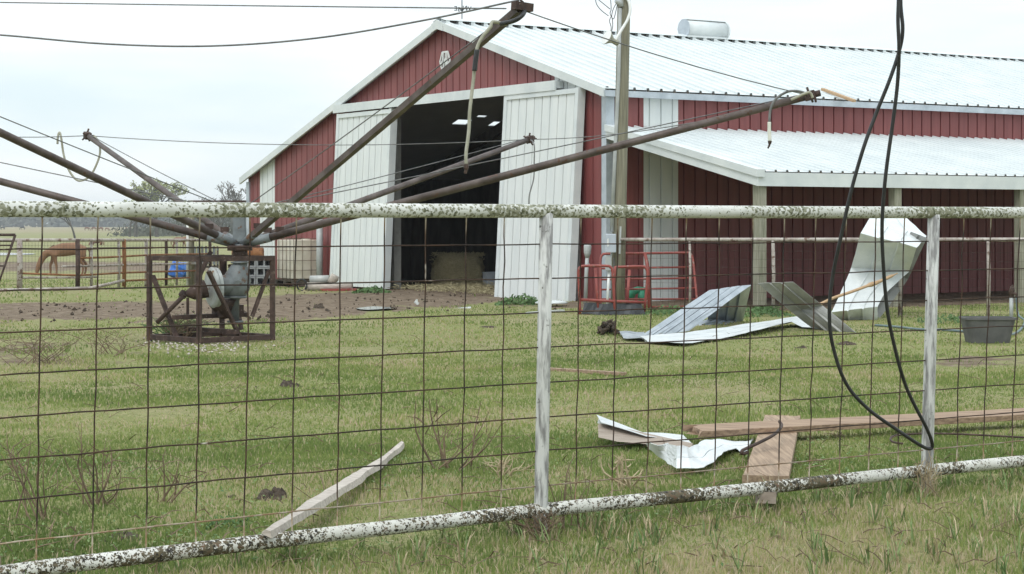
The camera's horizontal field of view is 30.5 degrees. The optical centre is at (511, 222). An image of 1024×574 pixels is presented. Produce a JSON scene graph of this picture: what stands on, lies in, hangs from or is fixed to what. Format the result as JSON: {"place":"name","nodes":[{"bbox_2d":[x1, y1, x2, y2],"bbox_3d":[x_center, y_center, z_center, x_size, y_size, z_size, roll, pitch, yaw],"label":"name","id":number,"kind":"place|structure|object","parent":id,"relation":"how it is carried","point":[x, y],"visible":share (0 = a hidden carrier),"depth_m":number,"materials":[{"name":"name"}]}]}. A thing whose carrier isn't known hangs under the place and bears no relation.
{"place":"outdoors","nodes":[
{"label":"outdoors","id":0,"kind":"place"},
{"bbox_2d":[0,253,32,254],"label":"pond","id":1,"kind":"structure","parent":0,"point":[14,253],"depth_m":159.17,"materials":[{"name":"grey liquid"}]},
{"bbox_2d":[0,278,1023,573],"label":"grass","id":2,"kind":"structure","parent":0,"point":[348,452],"depth_m":11.60,"materials":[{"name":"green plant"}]},
{"bbox_2d":[0,223,1023,573],"bbox_3d":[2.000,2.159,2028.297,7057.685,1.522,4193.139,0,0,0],"label":"ground","id":3,"kind":"structure","parent":0,"point":[118,305],"depth_m":17.87,"materials":[{"name":"green plant"}]},
{"bbox_2d":[0,233,16,280],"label":"leaning gate","id":4,"kind":"structure","parent":3,"relation":"on","point":[14,235],"depth_m":37.98,"materials":[{"name":"metal"}]},
{"bbox_2d":[0,436,73,520],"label":"dry weed","id":5,"kind":"object","parent":3,"relation":"on","point":[24,490],"visible":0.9,"depth_m":8.95,"materials":[{"name":"plant"}]},
{"bbox_2d":[0,325,90,365],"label":"dry weed","id":6,"kind":"object","parent":3,"relation":"on","point":[35,357],"visible":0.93,"depth_m":18.87,"materials":[{"name":"brown plant"}]},
{"bbox_2d":[35,242,89,273],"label":"horse","id":7,"kind":"object","parent":3,"relation":"on","point":[56,253],"visible":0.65,"depth_m":79.73},
{"bbox_2d":[0,279,124,290],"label":"fallen pipe","id":8,"kind":"object","parent":3,"relation":"on","point":[110,283],"visible":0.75,"depth_m":39.10,"materials":[{"name":"metal"}]},
{"bbox_2d":[56,200,75,237],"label":"leafy tree","id":9,"kind":"object","parent":3,"relation":"on","point":[70,224],"visible":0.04,"depth_m":329.02,"materials":[{"name":"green plant"}]},
{"bbox_2d":[55,424,125,506],"bbox_3d":[-2.114,1.215,9.367,0.372,0.419,0.261,0,0,-38],"label":"dry weed","id":10,"kind":"object","parent":3,"relation":"on","point":[84,486],"visible":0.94,"depth_m":9.38,"materials":[{"name":"brown plant"}]},
{"bbox_2d":[43,321,155,356],"bbox_3d":[-4.361,1.252,20.187,0.882,0.347,1.012,0,0,25],"label":"dry weed","id":11,"kind":"object","parent":3,"relation":"on","point":[117,350],"visible":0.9,"depth_m":20.23,"materials":[{"name":"plant"}]},
{"bbox_2d":[0,238,211,287],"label":"corral fence","id":12,"kind":"object","parent":3,"relation":"on","point":[77,276],"visible":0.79,"depth_m":40.95,"materials":[{"name":"brown metal"}]},
{"bbox_2d":[0,217,227,226],"bbox_3d":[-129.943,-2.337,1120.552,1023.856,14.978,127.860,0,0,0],"label":"wood","id":13,"kind":"object","parent":3,"relation":"on","point":[60,222],"visible":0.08,"depth_m":1099.57,"materials":[{"name":"green plant"}]},
{"bbox_2d":[111,531,139,541],"bbox_3d":[-1.756,1.419,8.518,0.212,0.032,0.271,0,0,0],"label":"dirt clod","id":14,"kind":"object","parent":3,"relation":"on","point":[128,534],"visible":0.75,"depth_m":8.46,"materials":[{"name":"soil"}]},
{"bbox_2d":[122,200,137,236],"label":"bare tree","id":15,"kind":"object","parent":3,"relation":"on","point":[135,230],"visible":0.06,"depth_m":370.26,"materials":[{"name":"grey plant"}]},
{"bbox_2d":[128,200,136,236],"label":"bare tree","id":16,"kind":"object","parent":3,"relation":"on","point":[131,222],"visible":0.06,"depth_m":371.61,"materials":[{"name":"grey plant"}]},
{"bbox_2d":[130,178,188,236],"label":"leafy tree","id":17,"kind":"object","parent":3,"relation":"on","point":[149,187],"visible":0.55,"depth_m":370.58,"materials":[{"name":"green plant"}]},
{"bbox_2d":[107,186,232,236],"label":"brush","id":18,"kind":"object","parent":3,"relation":"on","point":[143,231],"visible":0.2,"depth_m":390.69,"materials":[{"name":"plant"}]},
{"bbox_2d":[153,449,195,503],"bbox_3d":[-1.708,1.286,9.473,0.240,0.276,0.111,0,0,-18],"label":"dry weed","id":19,"kind":"object","parent":3,"relation":"on","point":[168,490],"visible":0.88,"depth_m":9.49,"materials":[{"name":"brown plant"}]},
{"bbox_2d":[140,313,212,333],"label":"green weed","id":20,"kind":"object","parent":3,"relation":"on","point":[162,328],"visible":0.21,"depth_m":23.14,"materials":[{"name":"green plant"}]},
{"bbox_2d":[168,261,185,277],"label":"blue barrel","id":21,"kind":"object","parent":3,"relation":"on","point":[171,274],"visible":0.44,"depth_m":68.79,"materials":[{"name":"plastic"}]},
{"bbox_2d":[171,237,185,248],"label":"cow","id":22,"kind":"object","parent":3,"relation":"on","point":[178,238],"visible":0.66,"depth_m":204.87},
{"bbox_2d":[145,311,221,336],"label":"dry weed","id":23,"kind":"object","parent":3,"relation":"on","point":[180,329],"visible":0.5,"depth_m":22.65,"materials":[{"name":"brown plant"}]},
{"bbox_2d":[194,246,218,283],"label":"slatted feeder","id":24,"kind":"object","parent":3,"relation":"on","point":[215,251],"visible":0.42,"depth_m":48.02,"materials":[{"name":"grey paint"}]},
{"bbox_2d":[201,198,224,226],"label":"bare tree","id":25,"kind":"object","parent":3,"relation":"on","point":[218,224],"visible":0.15,"depth_m":349.15,"materials":[{"name":"grey plant"}]},
{"bbox_2d":[186,200,245,284],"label":"gate frame","id":26,"kind":"object","parent":3,"relation":"on","point":[189,281],"visible":0.5,"depth_m":45.95,"materials":[{"name":"brown metal"}]},
{"bbox_2d":[137,331,298,357],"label":"pebbles","id":27,"kind":"object","parent":3,"relation":"on","point":[170,343],"visible":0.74,"depth_m":21.28,"materials":[{"name":"grey pale stone"}]},
{"bbox_2d":[199,512,253,534],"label":"green weed","id":28,"kind":"object","parent":3,"relation":"on","point":[225,522],"visible":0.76,"depth_m":8.75,"materials":[{"name":"green plant"}]},
{"bbox_2d":[215,181,243,226],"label":"bare tree","id":29,"kind":"object","parent":3,"relation":"on","point":[235,197],"visible":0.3,"depth_m":329.52,"materials":[{"name":"grey plant"}]},
{"bbox_2d":[250,276,256,283],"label":"concrete block","id":30,"kind":"object","parent":3,"relation":"on","point":[253,279],"depth_m":42.19,"materials":[{"name":"grey concrete"}]},
{"bbox_2d":[250,267,255,275],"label":"concrete block","id":31,"kind":"object","parent":30,"relation":"on","point":[252,271],"depth_m":42.12,"materials":[{"name":"grey concrete"}]},
{"bbox_2d":[246,261,255,266],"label":"concrete block","id":32,"kind":"object","parent":31,"relation":"on","point":[252,263],"depth_m":42.21,"materials":[{"name":"grey concrete"}]},
{"bbox_2d":[231,248,263,255],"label":"rusty drum","id":33,"kind":"object","parent":32,"relation":"on","point":[258,251],"visible":0.28,"depth_m":42.18,"materials":[{"name":"orange metal"}]},
{"bbox_2d":[256,276,269,285],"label":"concrete block","id":34,"kind":"object","parent":3,"relation":"on","point":[259,279],"depth_m":42.26,"materials":[{"name":"grey concrete"}]},
{"bbox_2d":[256,267,269,275],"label":"concrete block","id":35,"kind":"object","parent":34,"relation":"on","point":[260,271],"depth_m":42.12,"materials":[{"name":"grey concrete"}]},
{"bbox_2d":[256,261,269,266],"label":"concrete block","id":36,"kind":"object","parent":35,"relation":"on","point":[262,263],"depth_m":42.26,"materials":[{"name":"grey concrete"}]},
{"bbox_2d":[255,486,287,500],"bbox_3d":[-1.238,1.405,9.671,0.178,0.085,0.286,0,0,0],"label":"dirt clod","id":37,"kind":"object","parent":3,"relation":"on","point":[279,493],"visible":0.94,"depth_m":9.62,"materials":[{"name":"soil"}]},
{"bbox_2d":[1,289,566,323],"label":"dirt crumbs","id":38,"kind":"object","parent":3,"relation":"on","point":[193,311],"visible":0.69,"depth_m":30.78,"materials":[{"name":"soil"}]},
{"bbox_2d":[280,379,300,386],"bbox_3d":[-1.915,1.403,16.258,0.236,0.082,0.331,0,0,0],"label":"dirt clod","id":39,"kind":"object","parent":3,"relation":"on","point":[284,382],"visible":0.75,"depth_m":16.23,"materials":[{"name":"soil"}]},
{"bbox_2d":[275,238,315,285],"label":"liquid tote","id":40,"kind":"object","parent":3,"relation":"on","point":[305,263],"visible":0.62,"depth_m":42.35,"materials":[{"name":"plastic"}]},
{"bbox_2d":[296,279,306,290],"bbox_3d":[-4.353,1.300,38.921,0.231,0.264,0.036,0,0,0],"label":"black ring","id":41,"kind":"object","parent":3,"relation":"on","point":[305,282],"visible":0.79,"depth_m":38.91,"materials":[{"name":"black rubber"}]},
{"bbox_2d":[313,303,324,307],"bbox_3d":[-3.198,1.389,31.076,0.208,0.103,0.295,0,0,9],"label":"dirt clod","id":42,"kind":"object","parent":3,"relation":"on","point":[319,305],"visible":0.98,"depth_m":31.02,"materials":[{"name":"soil"}]},
{"bbox_2d":[305,283,352,290],"bbox_3d":[-3.788,1.340,38.966,0.983,0.171,0.180,0,0,9],"label":"white pipe","id":43,"kind":"object","parent":3,"relation":"on","point":[314,287],"visible":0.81,"depth_m":38.90,"materials":[{"name":"grey plastic"}]},
{"bbox_2d":[309,275,329,282],"bbox_3d":[-4.003,1.195,39.166,0.411,0.182,0.180,0,0,7],"label":"white can","id":44,"kind":"object","parent":43,"relation":"on","point":[318,278],"visible":0.91,"depth_m":39.10,"materials":[{"name":"metal"}]},
{"bbox_2d":[328,273,338,282],"bbox_3d":[-3.715,1.170,39.081,0.213,0.227,0.204,0,0,-38],"label":"tan rock","id":45,"kind":"object","parent":43,"relation":"on","point":[333,278],"visible":0.86,"depth_m":39.01,"materials":[{"name":"beige stone"}]},
{"bbox_2d":[261,441,403,537],"bbox_3d":[-0.839,1.322,9.660,0.100,0.152,4.092,0,0,5],"label":"broken board","id":46,"kind":"object","parent":3,"relation":"on","point":[326,497],"visible":0.85,"depth_m":8.99,"materials":[{"name":"grey wood"}]},
{"bbox_2d":[320,288,356,290],"bbox_3d":[-3.578,1.395,38.801,0.752,0.060,0.100,0,0,3],"label":"red board","id":47,"kind":"object","parent":3,"relation":"on","point":[344,289],"visible":0.86,"depth_m":38.75,"materials":[{"name":"paint"}]},
{"bbox_2d":[351,285,390,293],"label":"green weed","id":48,"kind":"object","parent":3,"relation":"on","point":[367,289],"visible":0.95,"depth_m":37.62,"materials":[{"name":"green plant"}]},
{"bbox_2d":[357,306,394,309],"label":"puddle","id":49,"kind":"object","parent":3,"relation":"on","point":[371,307],"visible":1,"depth_m":30.66,"materials":[{"name":"grey liquid"}]},
{"bbox_2d":[0,0,820,343],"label":"horse walker","id":50,"kind":"object","parent":3,"relation":"on","point":[224,302],"visible":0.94,"depth_m":22.03,"materials":[{"name":"metal"}]},
{"bbox_2d":[0,2,506,8],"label":"overhead wire","id":51,"kind":"object","parent":50,"relation":"attached to","point":[258,5],"visible":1,"depth_m":19.73,"materials":[{"name":"black metal"}]},
{"bbox_2d":[387,280,494,294],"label":"straw litter","id":52,"kind":"object","parent":3,"relation":"on","point":[473,288],"visible":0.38,"depth_m":38.74,"materials":[{"name":"plant"}]},
{"bbox_2d":[429,250,484,286],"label":"hay bale","id":53,"kind":"object","parent":3,"relation":"on","point":[449,265],"visible":0.85,"depth_m":42.02},
{"bbox_2d":[414,399,515,471],"bbox_3d":[-0.289,1.218,10.805,0.505,0.412,0.392,0,0,41],"label":"dry weed","id":54,"kind":"object","parent":3,"relation":"on","point":[443,456],"visible":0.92,"depth_m":10.80,"materials":[{"name":"plant"}]},
{"bbox_2d":[482,272,494,285],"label":"bucket","id":55,"kind":"object","parent":3,"relation":"on","point":[488,275],"visible":0.62,"depth_m":40.97,"materials":[{"name":"grey plastic"}]},
{"bbox_2d":[482,448,534,476],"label":"dry weed","id":56,"kind":"object","parent":3,"relation":"on","point":[505,465],"visible":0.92,"depth_m":10.49,"materials":[{"name":"brown plant"}]},
{"bbox_2d":[0,201,1023,573],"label":"cattle fence","id":57,"kind":"object","parent":3,"relation":"on","point":[546,215],"visible":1,"depth_m":8.44,"materials":[{"name":"metal"}]},
{"bbox_2d":[828,0,933,450],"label":"hanging cable","id":58,"kind":"object","parent":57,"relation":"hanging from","point":[899,20],"visible":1,"depth_m":9.16,"materials":[{"name":"black rubber"}]},
{"bbox_2d":[0,432,1023,573],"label":"clover","id":59,"kind":"object","parent":3,"relation":"on","point":[88,540],"visible":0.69,"depth_m":9.87,"materials":[{"name":"green plant"}]},
{"bbox_2d":[495,293,537,305],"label":"green weed","id":60,"kind":"object","parent":3,"relation":"on","point":[529,300],"visible":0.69,"depth_m":32.28,"materials":[{"name":"green plant"}]},
{"bbox_2d":[490,497,569,539],"bbox_3d":[0.085,1.335,8.445,0.370,0.178,0.348,0,0,0],"label":"dry weed","id":61,"kind":"object","parent":3,"relation":"on","point":[545,521],"visible":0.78,"depth_m":8.39,"materials":[{"name":"plant"}]},
{"bbox_2d":[535,300,567,303],"bbox_3d":[0.666,1.347,31.639,0.560,0.045,0.560,0,0,0],"label":"round disc","id":62,"kind":"object","parent":3,"relation":"on","point":[558,302],"visible":0.59,"depth_m":31.46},
{"bbox_2d":[548,451,592,534],"bbox_3d":[0.236,1.196,8.597,0.328,0.451,0.160,0,0,-24],"label":"dry weed","id":63,"kind":"object","parent":3,"relation":"on","point":[564,499],"visible":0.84,"depth_m":8.60,"materials":[{"name":"plant"}]},
{"bbox_2d":[583,245,591,304],"bbox_3d":[1.308,0.918,32.600,0.141,1.056,0.140,0,0,0],"label":"grey standpipe","id":64,"kind":"object","parent":3,"relation":"on","point":[587,250],"visible":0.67,"depth_m":32.57,"materials":[{"name":"grey metal"}]},
{"bbox_2d":[550,367,626,375],"bbox_3d":[0.693,1.400,17.612,0.887,0.030,0.070,0,0,38],"label":"old board","id":65,"kind":"object","parent":3,"relation":"on","point":[587,371],"visible":0.79,"depth_m":17.55,"materials":[{"name":"brown wood"}]},
{"bbox_2d":[597,319,619,335],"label":"sod clump","id":66,"kind":"object","parent":3,"relation":"on","point":[604,327],"visible":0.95,"depth_m":23.80,"materials":[{"name":"soil"}]},
{"bbox_2d":[577,264,648,314],"bbox_3d":[1.554,1.052,28.998,1.124,0.812,0.574,0,0,0],"label":"trough feeder","id":67,"kind":"object","parent":3,"relation":"on","point":[627,304],"visible":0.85,"depth_m":28.75,"materials":[{"name":"red paint"}]},
{"bbox_2d":[595,0,631,303],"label":"utility pole","id":68,"kind":"object","parent":3,"relation":"on","point":[619,169],"visible":0.91,"depth_m":30.39,"materials":[{"name":"grey wood"}]},
{"bbox_2d":[600,451,643,487],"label":"dry weed","id":69,"kind":"object","parent":3,"relation":"on","point":[619,462],"visible":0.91,"depth_m":10.06,"materials":[{"name":"beige plant"}]},
{"bbox_2d":[239,18,1023,306],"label":"barn","id":70,"kind":"structure","parent":3,"relation":"on","point":[958,137],"depth_m":36.54,"materials":[{"name":"red paint"}]},
{"bbox_2d":[330,108,396,288],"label":"sliding door","id":71,"kind":"structure","parent":70,"relation":"in","point":[358,264],"depth_m":40.33,"materials":[{"name":"white paint"}]},
{"bbox_2d":[494,87,585,300],"bbox_3d":[0.493,-0.485,34.751,0.351,3.870,2.520,0,0,-33],"label":"sliding door","id":72,"kind":"structure","parent":70,"relation":"in","point":[547,115],"depth_m":34.66,"materials":[{"name":"white paint"}]},
{"bbox_2d":[677,19,729,40],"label":"roof ventilator","id":73,"kind":"object","parent":70,"relation":"on","point":[703,28],"visible":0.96,"depth_m":41.47,"materials":[{"name":"silver metal"}]},
{"bbox_2d":[821,88,855,101],"bbox_3d":[6.299,-2.455,36.298,0.091,0.326,0.952,0,0,-30],"label":"lumber","id":74,"kind":"object","parent":70,"relation":"on","point":[838,95],"visible":1,"depth_m":36.24,"materials":[{"name":"beige wood"}]},
{"bbox_2d":[619,331,644,338],"bbox_3d":[1.491,1.373,22.900,0.329,0.058,1.600,0,0,0],"label":"sheet metal","id":75,"kind":"object","parent":3,"relation":"on","point":[628,334],"visible":0.97,"depth_m":22.73,"materials":[{"name":"white metal"}]},
{"bbox_2d":[629,286,644,300],"bbox_3d":[2.087,1.287,31.600,0.317,0.416,0.150,0,0,0],"label":"watering can","id":76,"kind":"object","parent":3,"relation":"on","point":[632,293],"visible":0.39,"depth_m":31.55,"materials":[{"name":"green plastic"}]},
{"bbox_2d":[598,423,692,446],"bbox_3d":[0.821,1.338,11.763,0.660,0.110,0.252,0,0,24],"label":"broken board","id":77,"kind":"object","parent":3,"relation":"on","point":[605,431],"visible":0.87,"depth_m":11.78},
{"bbox_2d":[599,251,697,307],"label":"tube gate","id":78,"kind":"structure","parent":3,"relation":"on","point":[645,254],"depth_m":30.96,"materials":[{"name":"red metal"}]},
{"bbox_2d":[643,304,682,315],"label":"green weed","id":79,"kind":"object","parent":3,"relation":"on","point":[656,312],"visible":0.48,"depth_m":29.00,"materials":[{"name":"green plant"}]},
{"bbox_2d":[597,415,753,468],"bbox_3d":[1.055,1.340,11.400,1.008,0.150,1.900,0,0,0],"label":"sheet metal","id":80,"kind":"object","parent":3,"relation":"on","point":[699,455],"visible":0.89,"depth_m":11.07,"materials":[{"name":"white metal"}]},
{"bbox_2d":[643,285,750,335],"bbox_3d":[2.384,1.161,24.869,0.579,0.569,4.647,0,0,24],"label":"sheet metal","id":81,"kind":"object","parent":3,"relation":"on","point":[728,296],"visible":0.87,"depth_m":25.08,"materials":[{"name":"silver metal"}]},
{"bbox_2d":[640,316,812,342],"bbox_3d":[3.080,1.386,23.678,1.283,0.150,5.197,0,0,33],"label":"sheet metal","id":82,"kind":"object","parent":3,"relation":"on","point":[723,332],"visible":0.77,"depth_m":23.28,"materials":[{"name":"white metal"}]},
{"bbox_2d":[755,492,777,503],"bbox_3d":[1.268,1.349,9.355,0.101,0.068,0.397,0,0,9],"label":"wood block","id":83,"kind":"object","parent":3,"relation":"on","point":[770,497],"depth_m":9.16,"materials":[{"name":"brown wood"}]},
{"bbox_2d":[747,304,785,313],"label":"green weed","id":84,"kind":"object","parent":3,"relation":"on","point":[771,307],"visible":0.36,"depth_m":29.17,"materials":[{"name":"green plant"}]},
{"bbox_2d":[744,307,794,317],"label":"green weed","id":85,"kind":"object","parent":3,"relation":"on","point":[757,312],"visible":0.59,"depth_m":28.27,"materials":[{"name":"green plant"}]},
{"bbox_2d":[742,415,800,483],"bbox_3d":[1.629,1.378,11.636,0.251,0.058,3.118,0,0,10],"label":"plank","id":86,"kind":"object","parent":3,"relation":"on","point":[765,452],"visible":0.66,"depth_m":10.92,"materials":[{"name":"brown wood"}]},
{"bbox_2d":[740,420,782,454],"bbox_3d":[1.541,1.297,11.329,0.103,0.122,0.888,0,0,23],"label":"bent rod","id":87,"kind":"object","parent":86,"relation":"on","point":[743,451],"visible":0.88,"depth_m":11.07,"materials":[{"name":"metal"}]},
{"bbox_2d":[683,408,1023,437],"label":"plank","id":88,"kind":"object","parent":86,"relation":"on","point":[722,429],"visible":0.83,"depth_m":12.34,"materials":[{"name":"brown wood"}]},
{"bbox_2d":[758,282,855,332],"bbox_3d":[3.752,1.120,24.412,1.278,0.707,0.730,0,0,-5],"label":"sheet metal","id":89,"kind":"object","parent":3,"relation":"on","point":[793,293],"visible":0.86,"depth_m":24.45,"materials":[{"name":"grey metal"}]},
{"bbox_2d":[620,238,1023,316],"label":"pen fence","id":90,"kind":"object","parent":3,"relation":"on","point":[899,303],"visible":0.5,"depth_m":29.23,"materials":[{"name":"brown metal"}]},
{"bbox_2d":[836,341,856,344],"bbox_3d":[3.871,1.404,21.728,0.291,0.069,0.422,0,0,0],"label":"dirt clod","id":91,"kind":"object","parent":3,"relation":"on","point":[846,343],"visible":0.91,"depth_m":21.65,"materials":[{"name":"soil"}]},
{"bbox_2d":[832,218,925,319],"bbox_3d":[5.548,0.631,27.791,0.980,1.656,2.683,0,0,28],"label":"sheet metal","id":92,"kind":"object","parent":3,"relation":"on","point":[864,258],"visible":0.73,"depth_m":27.52,"materials":[{"name":"white metal"}]},
{"bbox_2d":[820,273,897,304],"bbox_3d":[4.924,0.949,26.698,1.371,0.443,0.104,0,0,-25],"label":"splintered branch","id":93,"kind":"object","parent":92,"relation":"on","point":[871,284],"visible":0.86,"depth_m":26.69,"materials":[{"name":"brown wood"}]},
{"bbox_2d":[878,232,926,317],"bbox_3d":[5.642,0.788,28.151,0.946,1.292,0.905,0,0,0],"label":"sheet metal","id":94,"kind":"object","parent":3,"relation":"on","point":[893,292],"visible":0.3,"depth_m":28.13,"materials":[{"name":"grey metal"}]},
{"bbox_2d":[903,448,945,496],"bbox_3d":[2.132,1.293,9.702,0.242,0.261,0.262,0,0,0],"label":"dry weed","id":95,"kind":"object","parent":3,"relation":"on","point":[929,481],"visible":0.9,"depth_m":9.71,"materials":[{"name":"brown plant"}]},
{"bbox_2d":[910,312,959,323],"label":"green weed","id":96,"kind":"object","parent":3,"relation":"on","point":[951,317],"visible":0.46,"depth_m":26.64,"materials":[{"name":"green plant"}]},
{"bbox_2d":[875,298,1023,334],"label":"garden hose","id":97,"kind":"object","parent":3,"relation":"on","point":[951,330],"visible":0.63,"depth_m":24.73,"materials":[{"name":"rubber"}]},
{"bbox_2d":[889,433,1023,444],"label":"loose wire","id":98,"kind":"object","parent":3,"relation":"on","point":[891,440],"visible":0.88,"depth_m":12.27,"materials":[{"name":"metal"}]},
{"bbox_2d":[959,316,1018,342],"bbox_3d":[5.641,1.270,22.210,0.662,0.300,0.430,0,0,0],"label":"rubber tub","id":99,"kind":"object","parent":3,"relation":"on","point":[995,334],"visible":0.9,"depth_m":22.04,"materials":[{"name":"grey rubber"}]},
{"bbox_2d":[1009,285,1016,316],"bbox_3d":[7.199,1.176,26.990,0.131,0.549,0.085,0,0,23],"label":"yard hydrant","id":100,"kind":"object","parent":3,"relation":"on","point":[1012,292],"visible":0.71,"depth_m":26.98,"materials":[{"name":"metal"}]},
{"bbox_2d":[0,0,1023,201],"label":"sky","id":101,"kind":"structure","parent":0,"point":[257,95],"materials":[{"name":"white"}]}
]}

